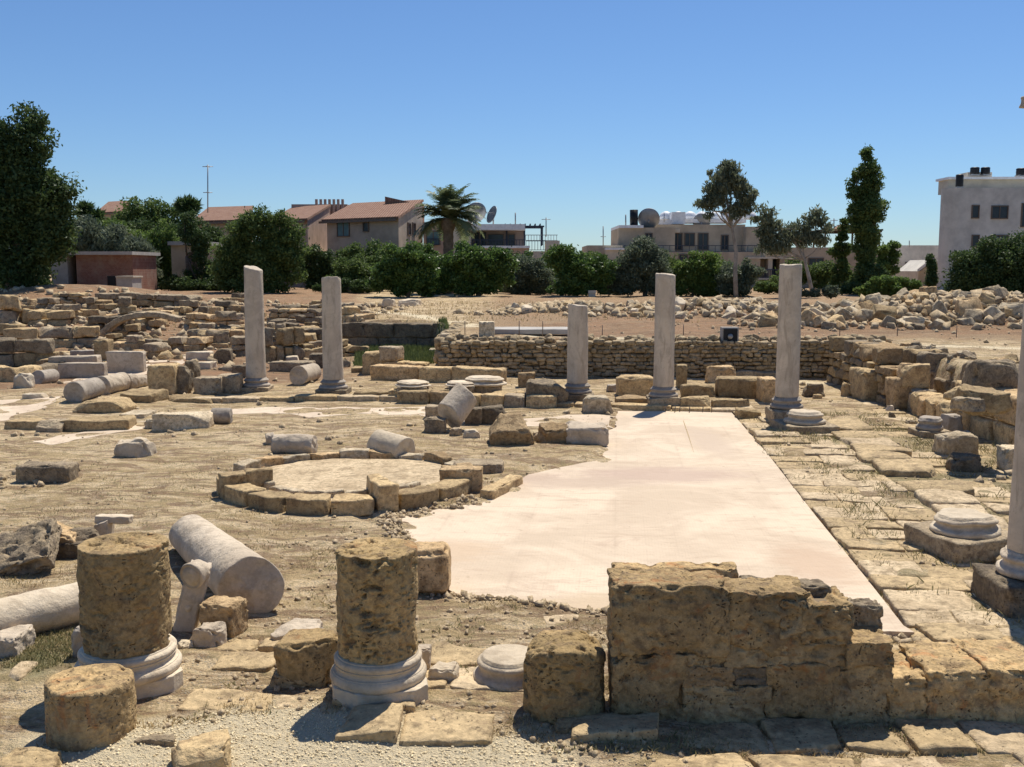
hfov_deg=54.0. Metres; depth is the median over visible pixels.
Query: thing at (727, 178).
eucalyptus tree
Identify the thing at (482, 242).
window
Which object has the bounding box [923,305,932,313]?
rubble rock
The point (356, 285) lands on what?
bush
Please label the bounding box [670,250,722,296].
bush
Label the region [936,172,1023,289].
apartment block
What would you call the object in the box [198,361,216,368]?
white slab
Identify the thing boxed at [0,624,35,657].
marble block
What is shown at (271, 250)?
leafy tree
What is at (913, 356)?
ruined wall
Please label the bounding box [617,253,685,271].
orchard tree
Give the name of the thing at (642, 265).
olive tree
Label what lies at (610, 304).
rubble rock
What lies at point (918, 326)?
rubble rock
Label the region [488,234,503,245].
window
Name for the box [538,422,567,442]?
sandstone rock
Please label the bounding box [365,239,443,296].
citrus tree
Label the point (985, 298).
rubble rock
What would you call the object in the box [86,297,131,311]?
ruin wall
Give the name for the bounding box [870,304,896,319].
rubble rock
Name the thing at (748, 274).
bush
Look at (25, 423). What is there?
ledge block
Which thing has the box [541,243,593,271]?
orchard tree
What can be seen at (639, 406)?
kerb strip
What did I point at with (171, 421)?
marble slab
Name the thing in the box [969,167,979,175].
water tank
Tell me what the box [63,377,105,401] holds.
fallen shaft
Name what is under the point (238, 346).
ruin wall
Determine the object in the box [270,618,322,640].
stone slab
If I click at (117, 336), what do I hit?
ruin wall
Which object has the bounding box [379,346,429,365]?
ashlar wall
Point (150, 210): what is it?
leafy tree
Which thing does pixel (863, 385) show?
square block
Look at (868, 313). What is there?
rubble rock
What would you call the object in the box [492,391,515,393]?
block
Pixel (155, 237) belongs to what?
leafy tree
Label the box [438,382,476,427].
leaning drum
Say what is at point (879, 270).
bush
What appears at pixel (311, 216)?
apartment house
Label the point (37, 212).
tree
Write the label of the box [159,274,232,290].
bush
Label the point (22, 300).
ruin wall
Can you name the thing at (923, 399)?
ruined wall
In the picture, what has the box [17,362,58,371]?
block wall
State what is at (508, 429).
sandstone rock
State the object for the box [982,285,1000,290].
rubble rock
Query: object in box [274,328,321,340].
ruin wall
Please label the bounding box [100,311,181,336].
broken arch
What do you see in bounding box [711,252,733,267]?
orchard tree
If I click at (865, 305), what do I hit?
rubble rock
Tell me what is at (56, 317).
block wall
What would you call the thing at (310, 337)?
ruin wall
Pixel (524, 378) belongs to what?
block
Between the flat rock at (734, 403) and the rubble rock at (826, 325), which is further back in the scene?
the rubble rock at (826, 325)
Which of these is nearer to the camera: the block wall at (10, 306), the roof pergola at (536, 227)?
the block wall at (10, 306)
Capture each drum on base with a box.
[74,532,183,698]
[330,537,427,708]
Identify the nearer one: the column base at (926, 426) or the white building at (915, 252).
the column base at (926, 426)
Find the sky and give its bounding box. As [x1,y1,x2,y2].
[0,0,1023,253]
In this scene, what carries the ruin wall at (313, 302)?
on the ground at (22, 713)
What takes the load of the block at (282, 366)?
on the ground at (22, 713)
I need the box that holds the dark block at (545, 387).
[526,379,568,402]
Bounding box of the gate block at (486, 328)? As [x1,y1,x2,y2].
[479,321,494,336]
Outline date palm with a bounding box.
[412,183,485,293]
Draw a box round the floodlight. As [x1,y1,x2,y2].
[720,327,738,344]
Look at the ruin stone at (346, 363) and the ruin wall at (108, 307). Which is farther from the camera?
the ruin wall at (108, 307)
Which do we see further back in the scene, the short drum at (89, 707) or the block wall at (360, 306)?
the block wall at (360, 306)
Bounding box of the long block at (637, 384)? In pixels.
[616,374,652,395]
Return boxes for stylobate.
[827,418,1007,563]
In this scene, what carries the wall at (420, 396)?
on the ground at (22, 713)
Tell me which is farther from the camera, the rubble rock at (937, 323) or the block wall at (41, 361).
the rubble rock at (937, 323)
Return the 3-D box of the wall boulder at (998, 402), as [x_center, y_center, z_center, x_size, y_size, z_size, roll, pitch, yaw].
[6.374,0.212,13.724,0.564,0.389,0.814,0,7,0]
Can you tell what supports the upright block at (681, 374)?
on the ground at (22, 713)
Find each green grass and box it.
[2,626,74,671]
[352,316,449,365]
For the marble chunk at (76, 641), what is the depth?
6.85 m
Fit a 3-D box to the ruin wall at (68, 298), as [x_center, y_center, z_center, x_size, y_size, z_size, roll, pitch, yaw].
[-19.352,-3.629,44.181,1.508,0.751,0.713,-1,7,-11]
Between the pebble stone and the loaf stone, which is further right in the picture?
the loaf stone
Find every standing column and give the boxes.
[240,265,273,392]
[315,276,351,394]
[565,304,593,402]
[646,273,680,407]
[765,264,808,421]
[970,96,1023,618]
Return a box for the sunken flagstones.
[834,402,1011,521]
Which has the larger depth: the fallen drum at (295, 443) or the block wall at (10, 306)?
the block wall at (10, 306)
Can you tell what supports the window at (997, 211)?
in the apartment block at (974, 210)
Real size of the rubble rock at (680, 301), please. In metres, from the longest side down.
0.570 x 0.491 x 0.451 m
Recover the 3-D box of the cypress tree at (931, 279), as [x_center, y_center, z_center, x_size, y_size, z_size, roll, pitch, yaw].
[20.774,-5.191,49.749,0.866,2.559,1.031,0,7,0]
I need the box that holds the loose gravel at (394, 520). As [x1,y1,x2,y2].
[0,324,1011,766]
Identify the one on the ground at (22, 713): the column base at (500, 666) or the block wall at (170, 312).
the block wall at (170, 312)
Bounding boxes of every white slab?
[22,393,48,398]
[186,351,213,359]
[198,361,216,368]
[285,355,298,360]
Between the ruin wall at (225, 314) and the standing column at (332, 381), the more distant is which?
the ruin wall at (225, 314)
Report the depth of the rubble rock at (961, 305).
29.59 m
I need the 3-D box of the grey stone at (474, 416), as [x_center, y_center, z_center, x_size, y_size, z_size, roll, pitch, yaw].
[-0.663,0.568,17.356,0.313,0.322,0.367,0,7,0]
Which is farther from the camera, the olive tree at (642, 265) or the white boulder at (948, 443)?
the olive tree at (642, 265)
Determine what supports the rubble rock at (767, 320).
on the ground at (22, 713)
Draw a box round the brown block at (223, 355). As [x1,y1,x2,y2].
[213,348,232,362]
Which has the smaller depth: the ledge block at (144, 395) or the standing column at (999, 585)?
the standing column at (999, 585)
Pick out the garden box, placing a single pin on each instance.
(591, 293)
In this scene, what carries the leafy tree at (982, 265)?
on the ground at (22, 713)
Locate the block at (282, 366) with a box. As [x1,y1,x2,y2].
[269,360,315,371]
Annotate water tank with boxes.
[955,174,963,187]
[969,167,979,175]
[979,167,990,175]
[1015,168,1023,176]
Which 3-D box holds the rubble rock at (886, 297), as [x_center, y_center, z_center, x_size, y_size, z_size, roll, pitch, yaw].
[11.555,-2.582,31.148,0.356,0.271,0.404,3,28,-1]
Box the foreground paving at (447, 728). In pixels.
[8,614,1023,766]
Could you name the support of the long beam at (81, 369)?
on the ground at (22, 713)
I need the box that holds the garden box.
[588,290,595,296]
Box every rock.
[56,540,83,558]
[69,527,99,540]
[114,437,156,457]
[489,413,534,445]
[511,302,519,307]
[521,304,532,313]
[533,431,538,440]
[537,422,555,442]
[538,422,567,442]
[574,301,588,304]
[595,306,604,313]
[604,302,614,307]
[615,394,646,402]
[629,312,643,317]
[630,303,641,309]
[630,308,638,313]
[639,306,646,313]
[645,306,654,310]
[675,296,685,310]
[675,305,681,311]
[675,311,686,318]
[680,383,715,396]
[680,395,709,406]
[696,298,705,305]
[711,398,749,407]
[721,311,736,318]
[725,306,735,312]
[735,407,760,419]
[736,370,775,378]
[737,302,746,309]
[757,311,777,321]
[757,313,777,326]
[762,303,775,311]
[801,309,817,325]
[810,308,827,316]
[812,315,825,327]
[813,301,829,310]
[821,321,836,328]
[827,314,846,323]
[834,306,851,318]
[836,320,845,329]
[840,299,853,306]
[850,306,858,312]
[852,308,873,320]
[858,301,872,308]
[865,293,881,303]
[868,318,881,324]
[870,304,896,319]
[879,315,895,326]
[881,295,890,299]
[888,300,897,305]
[896,318,904,326]
[896,321,903,326]
[897,288,908,297]
[900,294,907,301]
[902,316,924,323]
[905,299,914,305]
[912,323,924,329]
[913,292,928,299]
[919,286,937,293]
[921,309,928,315]
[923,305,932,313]
[929,318,944,329]
[931,300,947,313]
[938,315,954,326]
[949,290,971,297]
[954,297,982,314]
[955,318,974,325]
[964,309,982,322]
[979,292,994,303]
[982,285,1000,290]
[983,306,1002,316]
[993,287,1008,299]
[993,312,1005,323]
[995,296,1001,304]
[999,302,1022,316]
[1004,309,1012,316]
[1007,316,1017,322]
[1011,297,1019,302]
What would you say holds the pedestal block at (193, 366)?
on the ground at (22, 713)
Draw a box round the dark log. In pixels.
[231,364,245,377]
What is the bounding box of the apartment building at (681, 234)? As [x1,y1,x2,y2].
[582,211,878,287]
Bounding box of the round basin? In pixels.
[216,448,472,516]
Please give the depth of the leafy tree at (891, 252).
67.12 m
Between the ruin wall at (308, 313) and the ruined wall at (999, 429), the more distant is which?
the ruin wall at (308, 313)
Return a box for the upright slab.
[105,351,146,371]
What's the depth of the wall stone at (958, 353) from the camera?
20.44 m
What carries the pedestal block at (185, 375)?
on the ground at (22, 713)
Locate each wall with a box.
[0,295,43,323]
[0,324,25,339]
[0,337,58,366]
[0,365,33,381]
[1,303,59,309]
[3,325,107,347]
[8,294,26,302]
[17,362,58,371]
[19,299,36,312]
[27,310,74,325]
[35,297,61,309]
[35,358,65,364]
[52,292,88,307]
[59,351,69,355]
[61,304,116,320]
[75,292,200,306]
[82,299,113,308]
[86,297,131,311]
[87,315,146,336]
[105,333,125,341]
[113,335,212,350]
[118,296,136,315]
[128,310,169,328]
[132,338,178,349]
[132,342,171,357]
[142,308,168,320]
[160,310,185,319]
[163,306,211,315]
[179,300,235,311]
[183,312,216,324]
[188,328,229,343]
[189,322,217,328]
[189,326,244,329]
[205,342,233,348]
[207,306,244,325]
[209,329,244,337]
[215,311,244,327]
[217,293,243,302]
[228,305,266,316]
[230,335,275,355]
[264,327,313,361]
[266,322,285,330]
[267,308,321,322]
[269,318,319,327]
[273,332,316,346]
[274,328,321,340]
[275,300,320,312]
[279,322,314,330]
[295,314,321,325]
[304,347,321,357]
[306,340,321,347]
[309,302,354,316]
[318,315,351,327]
[342,306,374,321]
[342,339,368,356]
[353,304,362,311]
[370,364,506,381]
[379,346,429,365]
[397,389,448,404]
[433,321,467,365]
[438,333,892,378]
[473,393,556,407]
[606,561,1023,726]
[827,336,902,405]
[879,342,972,391]
[896,363,955,416]
[955,380,1016,444]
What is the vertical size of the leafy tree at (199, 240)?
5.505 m
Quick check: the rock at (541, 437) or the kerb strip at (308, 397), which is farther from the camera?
the kerb strip at (308, 397)
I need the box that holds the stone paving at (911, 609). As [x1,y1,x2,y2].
[733,405,1023,641]
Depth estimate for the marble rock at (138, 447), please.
14.27 m
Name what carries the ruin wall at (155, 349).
on the ground at (22, 713)
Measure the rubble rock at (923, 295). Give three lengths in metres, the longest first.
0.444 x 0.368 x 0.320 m
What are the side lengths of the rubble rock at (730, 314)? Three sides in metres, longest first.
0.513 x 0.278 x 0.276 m
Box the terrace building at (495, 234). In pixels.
[423,221,559,258]
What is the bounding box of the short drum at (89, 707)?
[44,663,136,751]
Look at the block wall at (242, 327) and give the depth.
35.61 m
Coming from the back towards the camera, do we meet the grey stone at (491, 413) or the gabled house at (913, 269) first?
the gabled house at (913, 269)
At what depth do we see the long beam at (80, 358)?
26.48 m
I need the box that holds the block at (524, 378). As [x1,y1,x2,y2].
[518,372,534,387]
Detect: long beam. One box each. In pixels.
[48,355,101,362]
[58,362,107,377]
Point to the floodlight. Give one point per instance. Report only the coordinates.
(729, 333)
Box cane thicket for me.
[62,214,162,283]
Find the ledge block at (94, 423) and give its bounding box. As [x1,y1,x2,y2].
[59,415,136,431]
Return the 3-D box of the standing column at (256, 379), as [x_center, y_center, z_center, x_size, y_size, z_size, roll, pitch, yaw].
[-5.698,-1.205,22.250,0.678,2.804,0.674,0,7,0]
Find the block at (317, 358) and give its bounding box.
[309,353,322,367]
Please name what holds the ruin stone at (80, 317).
on the ground at (22, 713)
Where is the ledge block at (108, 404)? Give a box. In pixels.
[72,396,137,412]
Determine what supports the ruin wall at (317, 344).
on the ground at (22, 713)
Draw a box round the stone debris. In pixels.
[0,284,1023,370]
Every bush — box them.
[0,277,53,287]
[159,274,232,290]
[312,275,373,292]
[432,262,450,294]
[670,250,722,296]
[713,257,766,296]
[752,280,778,293]
[802,284,839,298]
[833,263,894,294]
[853,274,922,296]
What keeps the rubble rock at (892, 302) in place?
on the ground at (22, 713)
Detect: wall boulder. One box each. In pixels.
[943,386,960,399]
[950,384,1011,415]
[950,396,985,412]
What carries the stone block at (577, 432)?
on the ground at (22, 713)
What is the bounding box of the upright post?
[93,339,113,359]
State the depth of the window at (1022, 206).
69.10 m
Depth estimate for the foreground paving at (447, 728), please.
5.72 m
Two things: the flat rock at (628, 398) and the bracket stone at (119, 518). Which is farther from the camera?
the flat rock at (628, 398)
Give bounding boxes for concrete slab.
[495,327,567,333]
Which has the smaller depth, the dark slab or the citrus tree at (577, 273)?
the dark slab
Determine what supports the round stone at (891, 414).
on the floor patch at (899, 418)
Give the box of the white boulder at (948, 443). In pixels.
[932,430,978,454]
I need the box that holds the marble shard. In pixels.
[463,429,480,437]
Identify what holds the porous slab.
on the ground at (22, 713)
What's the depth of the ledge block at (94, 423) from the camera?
16.79 m
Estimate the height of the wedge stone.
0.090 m
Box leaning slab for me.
[57,521,75,542]
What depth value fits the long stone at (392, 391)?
20.12 m
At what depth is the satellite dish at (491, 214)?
75.63 m
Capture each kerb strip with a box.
[190,394,396,402]
[557,401,734,412]
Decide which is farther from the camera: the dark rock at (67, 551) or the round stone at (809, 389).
the round stone at (809, 389)
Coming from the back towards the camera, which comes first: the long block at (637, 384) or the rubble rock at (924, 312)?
the rubble rock at (924, 312)
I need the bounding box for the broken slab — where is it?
[453,458,503,473]
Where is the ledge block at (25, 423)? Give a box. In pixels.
[4,418,45,429]
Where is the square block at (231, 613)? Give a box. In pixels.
[199,595,247,637]
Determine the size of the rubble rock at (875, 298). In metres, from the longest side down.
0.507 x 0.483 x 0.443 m
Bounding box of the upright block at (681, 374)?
[676,364,686,387]
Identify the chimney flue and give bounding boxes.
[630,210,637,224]
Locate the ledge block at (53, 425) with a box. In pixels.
[36,418,68,432]
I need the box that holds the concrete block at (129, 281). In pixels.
[115,276,142,287]
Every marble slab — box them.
[144,418,152,428]
[152,411,214,431]
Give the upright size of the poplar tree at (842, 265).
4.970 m
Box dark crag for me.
[960,359,1018,388]
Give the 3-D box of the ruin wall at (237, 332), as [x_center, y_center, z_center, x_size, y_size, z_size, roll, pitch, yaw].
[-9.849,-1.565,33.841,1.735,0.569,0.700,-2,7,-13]
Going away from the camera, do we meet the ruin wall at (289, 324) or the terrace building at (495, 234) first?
the ruin wall at (289, 324)
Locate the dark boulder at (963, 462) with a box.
[945,452,981,472]
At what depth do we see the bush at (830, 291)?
53.68 m
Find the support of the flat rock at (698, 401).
on the ground at (22, 713)
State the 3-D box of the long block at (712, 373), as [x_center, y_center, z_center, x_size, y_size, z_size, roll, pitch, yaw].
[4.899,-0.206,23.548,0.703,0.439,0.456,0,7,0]
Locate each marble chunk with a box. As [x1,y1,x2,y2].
[71,626,82,656]
[190,621,226,647]
[428,661,458,681]
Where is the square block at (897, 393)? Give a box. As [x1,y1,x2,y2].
[885,376,914,409]
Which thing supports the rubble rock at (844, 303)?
on the ground at (22, 713)
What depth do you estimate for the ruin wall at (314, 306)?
41.39 m
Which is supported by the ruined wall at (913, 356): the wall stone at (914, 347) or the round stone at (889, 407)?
the wall stone at (914, 347)
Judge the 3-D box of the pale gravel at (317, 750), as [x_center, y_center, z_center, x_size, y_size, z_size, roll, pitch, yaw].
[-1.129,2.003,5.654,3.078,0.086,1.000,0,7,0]
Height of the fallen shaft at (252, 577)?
0.480 m
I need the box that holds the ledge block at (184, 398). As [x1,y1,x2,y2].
[168,394,214,403]
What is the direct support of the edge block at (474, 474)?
on the ground at (22, 713)
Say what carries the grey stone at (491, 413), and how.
on the ground at (22, 713)
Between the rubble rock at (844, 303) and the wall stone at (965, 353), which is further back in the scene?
the rubble rock at (844, 303)
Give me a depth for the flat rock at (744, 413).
18.00 m
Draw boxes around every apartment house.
[276,199,347,286]
[319,197,423,256]
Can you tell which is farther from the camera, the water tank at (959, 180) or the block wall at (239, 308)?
the water tank at (959, 180)
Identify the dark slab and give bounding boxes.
[70,350,93,355]
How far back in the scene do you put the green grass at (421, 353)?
30.53 m
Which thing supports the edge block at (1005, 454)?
on the ground at (22, 713)
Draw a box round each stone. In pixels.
[0,747,62,766]
[15,461,78,482]
[70,318,77,324]
[76,316,85,321]
[94,514,133,523]
[94,520,114,535]
[124,347,132,350]
[134,733,174,746]
[141,323,146,331]
[157,350,173,359]
[171,729,231,766]
[174,355,182,358]
[178,639,192,648]
[270,670,306,687]
[343,359,350,367]
[353,389,388,394]
[388,388,396,395]
[424,416,446,432]
[425,404,438,417]
[449,427,462,435]
[464,407,481,424]
[481,404,505,424]
[554,717,577,733]
[606,384,615,391]
[802,383,824,396]
[812,394,821,398]
[841,382,851,395]
[885,405,894,410]
[888,412,895,417]
[900,343,910,346]
[905,420,917,423]
[907,345,919,348]
[910,341,921,346]
[935,346,948,352]
[946,365,955,372]
[956,350,970,355]
[959,350,975,359]
[1002,353,1018,360]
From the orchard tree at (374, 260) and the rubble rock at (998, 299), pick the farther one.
the orchard tree at (374, 260)
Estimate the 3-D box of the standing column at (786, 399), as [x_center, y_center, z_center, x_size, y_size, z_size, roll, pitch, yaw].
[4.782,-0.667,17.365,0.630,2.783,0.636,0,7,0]
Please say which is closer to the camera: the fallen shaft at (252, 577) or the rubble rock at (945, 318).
the fallen shaft at (252, 577)
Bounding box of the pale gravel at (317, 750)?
[35,701,576,766]
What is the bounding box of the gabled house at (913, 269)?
[892,257,937,285]
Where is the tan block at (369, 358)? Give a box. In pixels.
[362,350,385,374]
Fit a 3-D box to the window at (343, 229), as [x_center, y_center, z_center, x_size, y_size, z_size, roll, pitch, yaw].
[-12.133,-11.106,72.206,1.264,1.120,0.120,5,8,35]
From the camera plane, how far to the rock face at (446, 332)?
28.26 m
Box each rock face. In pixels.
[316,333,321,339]
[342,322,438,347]
[435,322,463,364]
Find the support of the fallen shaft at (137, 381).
on the ground at (22, 713)
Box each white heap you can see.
[381,298,396,306]
[398,298,420,305]
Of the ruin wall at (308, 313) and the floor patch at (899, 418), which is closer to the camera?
the floor patch at (899, 418)
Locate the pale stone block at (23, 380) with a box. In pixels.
[13,373,34,387]
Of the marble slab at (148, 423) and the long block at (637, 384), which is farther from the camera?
the long block at (637, 384)
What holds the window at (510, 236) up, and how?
in the terrace building at (495, 234)
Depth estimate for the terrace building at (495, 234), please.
75.35 m
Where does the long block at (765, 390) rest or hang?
on the ground at (22, 713)
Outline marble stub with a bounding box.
[418,644,431,668]
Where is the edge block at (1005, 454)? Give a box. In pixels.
[996,444,1013,469]
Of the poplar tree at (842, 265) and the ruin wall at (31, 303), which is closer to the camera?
the ruin wall at (31, 303)
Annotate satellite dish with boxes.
[468,202,485,222]
[486,206,496,223]
[638,208,659,227]
[693,213,709,223]
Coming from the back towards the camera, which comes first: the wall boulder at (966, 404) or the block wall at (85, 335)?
the block wall at (85, 335)
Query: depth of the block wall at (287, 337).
29.07 m
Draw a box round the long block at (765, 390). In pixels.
[756,376,775,402]
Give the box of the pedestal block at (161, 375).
[147,363,180,394]
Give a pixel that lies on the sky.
(579, 115)
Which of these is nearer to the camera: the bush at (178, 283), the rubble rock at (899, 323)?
the rubble rock at (899, 323)
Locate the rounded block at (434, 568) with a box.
[415,541,450,594]
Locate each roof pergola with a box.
[506,224,543,245]
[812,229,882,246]
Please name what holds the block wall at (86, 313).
on the ground at (22, 713)
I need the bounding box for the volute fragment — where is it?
[172,559,211,631]
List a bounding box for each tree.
[0,100,87,289]
[95,215,179,287]
[106,196,181,229]
[123,215,227,255]
[176,209,218,282]
[206,203,313,292]
[299,237,339,288]
[325,253,380,291]
[329,237,392,273]
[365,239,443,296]
[365,248,390,291]
[417,241,440,256]
[437,240,520,295]
[487,245,520,290]
[500,250,556,291]
[503,254,555,294]
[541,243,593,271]
[544,243,620,295]
[586,251,608,261]
[604,235,678,296]
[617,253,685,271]
[692,158,759,297]
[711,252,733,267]
[749,200,834,289]
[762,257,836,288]
[825,217,852,286]
[842,144,890,293]
[875,240,901,275]
[923,253,940,287]
[937,228,1023,293]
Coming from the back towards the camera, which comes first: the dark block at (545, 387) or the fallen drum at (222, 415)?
the dark block at (545, 387)
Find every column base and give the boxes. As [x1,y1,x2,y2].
[395,379,430,391]
[445,380,476,392]
[465,375,506,393]
[473,644,527,689]
[770,409,839,433]
[904,507,1007,563]
[908,415,951,437]
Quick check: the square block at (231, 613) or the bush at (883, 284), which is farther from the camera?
the bush at (883, 284)
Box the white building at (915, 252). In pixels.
[887,245,938,267]
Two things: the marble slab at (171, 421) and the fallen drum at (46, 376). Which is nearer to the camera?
the marble slab at (171, 421)
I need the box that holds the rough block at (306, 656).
[273,628,337,686]
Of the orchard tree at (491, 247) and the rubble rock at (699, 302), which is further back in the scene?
the orchard tree at (491, 247)
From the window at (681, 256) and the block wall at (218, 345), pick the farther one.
the window at (681, 256)
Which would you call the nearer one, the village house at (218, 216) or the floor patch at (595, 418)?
the floor patch at (595, 418)
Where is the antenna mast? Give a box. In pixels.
[202,165,212,212]
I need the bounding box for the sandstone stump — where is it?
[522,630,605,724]
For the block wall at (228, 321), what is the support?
on the ground at (22, 713)
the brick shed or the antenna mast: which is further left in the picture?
the brick shed
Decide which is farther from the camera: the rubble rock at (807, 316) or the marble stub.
the rubble rock at (807, 316)
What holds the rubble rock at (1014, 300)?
on the ground at (22, 713)
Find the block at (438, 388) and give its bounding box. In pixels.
[430,387,450,391]
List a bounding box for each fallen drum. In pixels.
[32,369,58,383]
[211,408,232,423]
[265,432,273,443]
[271,434,317,453]
[289,363,320,384]
[366,429,414,458]
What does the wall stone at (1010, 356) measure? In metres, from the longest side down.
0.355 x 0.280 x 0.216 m
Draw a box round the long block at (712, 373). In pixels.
[705,365,735,382]
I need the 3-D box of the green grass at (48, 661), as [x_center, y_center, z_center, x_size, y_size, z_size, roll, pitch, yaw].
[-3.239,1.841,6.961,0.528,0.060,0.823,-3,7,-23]
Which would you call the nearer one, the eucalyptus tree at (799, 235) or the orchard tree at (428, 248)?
the eucalyptus tree at (799, 235)
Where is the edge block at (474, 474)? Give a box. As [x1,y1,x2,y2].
[439,465,482,491]
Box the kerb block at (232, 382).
[218,373,242,393]
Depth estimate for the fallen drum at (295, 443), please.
14.48 m
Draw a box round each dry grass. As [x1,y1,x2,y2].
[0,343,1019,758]
[116,289,811,360]
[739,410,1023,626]
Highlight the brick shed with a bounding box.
[51,251,160,289]
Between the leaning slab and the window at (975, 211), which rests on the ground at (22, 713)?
the leaning slab
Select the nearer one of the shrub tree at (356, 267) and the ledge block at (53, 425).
the ledge block at (53, 425)
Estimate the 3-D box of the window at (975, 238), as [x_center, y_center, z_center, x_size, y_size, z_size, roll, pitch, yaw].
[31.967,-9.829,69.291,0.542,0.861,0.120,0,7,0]
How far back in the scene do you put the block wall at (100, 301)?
43.30 m
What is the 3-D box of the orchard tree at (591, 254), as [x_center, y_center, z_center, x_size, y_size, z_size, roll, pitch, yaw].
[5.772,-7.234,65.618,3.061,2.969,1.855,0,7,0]
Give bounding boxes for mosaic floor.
[387,411,914,637]
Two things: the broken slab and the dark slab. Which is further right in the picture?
the broken slab
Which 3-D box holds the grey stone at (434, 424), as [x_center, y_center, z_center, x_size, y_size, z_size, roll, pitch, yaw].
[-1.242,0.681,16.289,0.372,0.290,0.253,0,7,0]
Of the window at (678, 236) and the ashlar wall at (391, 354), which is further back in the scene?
the window at (678, 236)
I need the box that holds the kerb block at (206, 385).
[193,376,222,394]
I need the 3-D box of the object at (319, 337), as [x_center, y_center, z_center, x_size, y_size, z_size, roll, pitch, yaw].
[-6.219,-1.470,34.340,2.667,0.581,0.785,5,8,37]
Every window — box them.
[336,223,349,236]
[362,222,368,231]
[407,222,411,235]
[412,222,415,235]
[426,231,439,244]
[474,232,479,245]
[480,232,486,245]
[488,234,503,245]
[508,234,514,245]
[645,233,652,241]
[675,233,682,249]
[678,254,687,260]
[684,233,694,244]
[697,233,708,249]
[720,235,728,249]
[772,259,776,276]
[808,258,823,271]
[971,205,979,218]
[971,235,979,246]
[991,205,1008,218]
[991,235,1008,240]
[1020,203,1023,226]
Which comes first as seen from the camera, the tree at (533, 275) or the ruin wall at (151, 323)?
the ruin wall at (151, 323)
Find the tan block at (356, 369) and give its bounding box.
[351,366,361,372]
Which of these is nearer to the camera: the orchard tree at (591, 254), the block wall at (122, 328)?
the block wall at (122, 328)
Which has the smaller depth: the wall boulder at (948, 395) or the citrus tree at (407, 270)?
the wall boulder at (948, 395)
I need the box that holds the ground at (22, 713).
[0,275,1023,766]
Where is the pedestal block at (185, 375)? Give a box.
[176,365,193,393]
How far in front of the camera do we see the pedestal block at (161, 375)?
21.37 m
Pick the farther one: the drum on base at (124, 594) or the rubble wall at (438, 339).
the rubble wall at (438, 339)
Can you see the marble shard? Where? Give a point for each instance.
(470, 433)
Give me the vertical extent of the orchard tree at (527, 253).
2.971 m
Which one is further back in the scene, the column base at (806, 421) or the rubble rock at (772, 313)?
the rubble rock at (772, 313)
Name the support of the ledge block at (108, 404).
on the ground at (22, 713)
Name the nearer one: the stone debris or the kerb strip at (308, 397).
the kerb strip at (308, 397)
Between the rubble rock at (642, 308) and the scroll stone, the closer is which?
the scroll stone
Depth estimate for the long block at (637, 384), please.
21.02 m
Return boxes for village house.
[101,201,127,217]
[167,241,221,280]
[197,206,252,241]
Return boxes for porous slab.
[0,518,61,576]
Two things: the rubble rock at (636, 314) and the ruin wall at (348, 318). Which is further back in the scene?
the ruin wall at (348, 318)
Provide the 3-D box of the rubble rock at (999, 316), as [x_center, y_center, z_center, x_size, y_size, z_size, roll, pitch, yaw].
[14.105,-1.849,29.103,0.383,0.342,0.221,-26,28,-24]
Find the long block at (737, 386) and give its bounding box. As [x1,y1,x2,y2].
[715,376,757,398]
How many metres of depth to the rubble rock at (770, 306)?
35.70 m
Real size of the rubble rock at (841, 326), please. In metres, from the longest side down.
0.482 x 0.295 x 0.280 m
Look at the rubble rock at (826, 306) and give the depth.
30.60 m
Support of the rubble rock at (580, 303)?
on the ground at (22, 713)
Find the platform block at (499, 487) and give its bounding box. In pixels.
[480,474,522,499]
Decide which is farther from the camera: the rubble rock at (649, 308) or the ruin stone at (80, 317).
the ruin stone at (80, 317)
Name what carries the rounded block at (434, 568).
on the ground at (22, 713)
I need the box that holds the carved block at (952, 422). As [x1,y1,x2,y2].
[940,413,962,431]
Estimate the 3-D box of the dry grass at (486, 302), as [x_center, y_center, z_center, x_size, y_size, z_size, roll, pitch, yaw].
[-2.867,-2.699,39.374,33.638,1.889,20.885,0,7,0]
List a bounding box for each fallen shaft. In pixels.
[0,582,79,632]
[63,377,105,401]
[97,372,130,394]
[128,373,147,388]
[169,514,284,612]
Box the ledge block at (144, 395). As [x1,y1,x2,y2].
[120,388,168,402]
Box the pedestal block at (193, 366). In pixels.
[185,360,200,377]
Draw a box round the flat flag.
[119,410,156,417]
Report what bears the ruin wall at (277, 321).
on the ground at (22, 713)
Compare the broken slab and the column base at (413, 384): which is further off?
the column base at (413, 384)
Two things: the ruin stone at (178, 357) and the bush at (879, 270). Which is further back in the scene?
the bush at (879, 270)
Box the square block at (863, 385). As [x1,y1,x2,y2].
[849,367,878,400]
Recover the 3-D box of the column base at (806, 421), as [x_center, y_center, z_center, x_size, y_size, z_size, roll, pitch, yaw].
[4.820,0.615,16.541,0.851,0.359,0.858,-1,7,-7]
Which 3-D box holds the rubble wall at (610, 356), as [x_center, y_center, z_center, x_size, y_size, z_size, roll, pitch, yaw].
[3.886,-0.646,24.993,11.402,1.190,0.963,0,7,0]
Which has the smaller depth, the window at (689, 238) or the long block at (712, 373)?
the long block at (712, 373)
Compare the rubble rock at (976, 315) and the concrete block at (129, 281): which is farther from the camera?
the concrete block at (129, 281)
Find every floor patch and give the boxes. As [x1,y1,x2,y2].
[0,396,60,420]
[33,421,144,444]
[64,356,185,383]
[209,407,424,417]
[271,458,440,500]
[419,414,615,428]
[873,410,918,422]

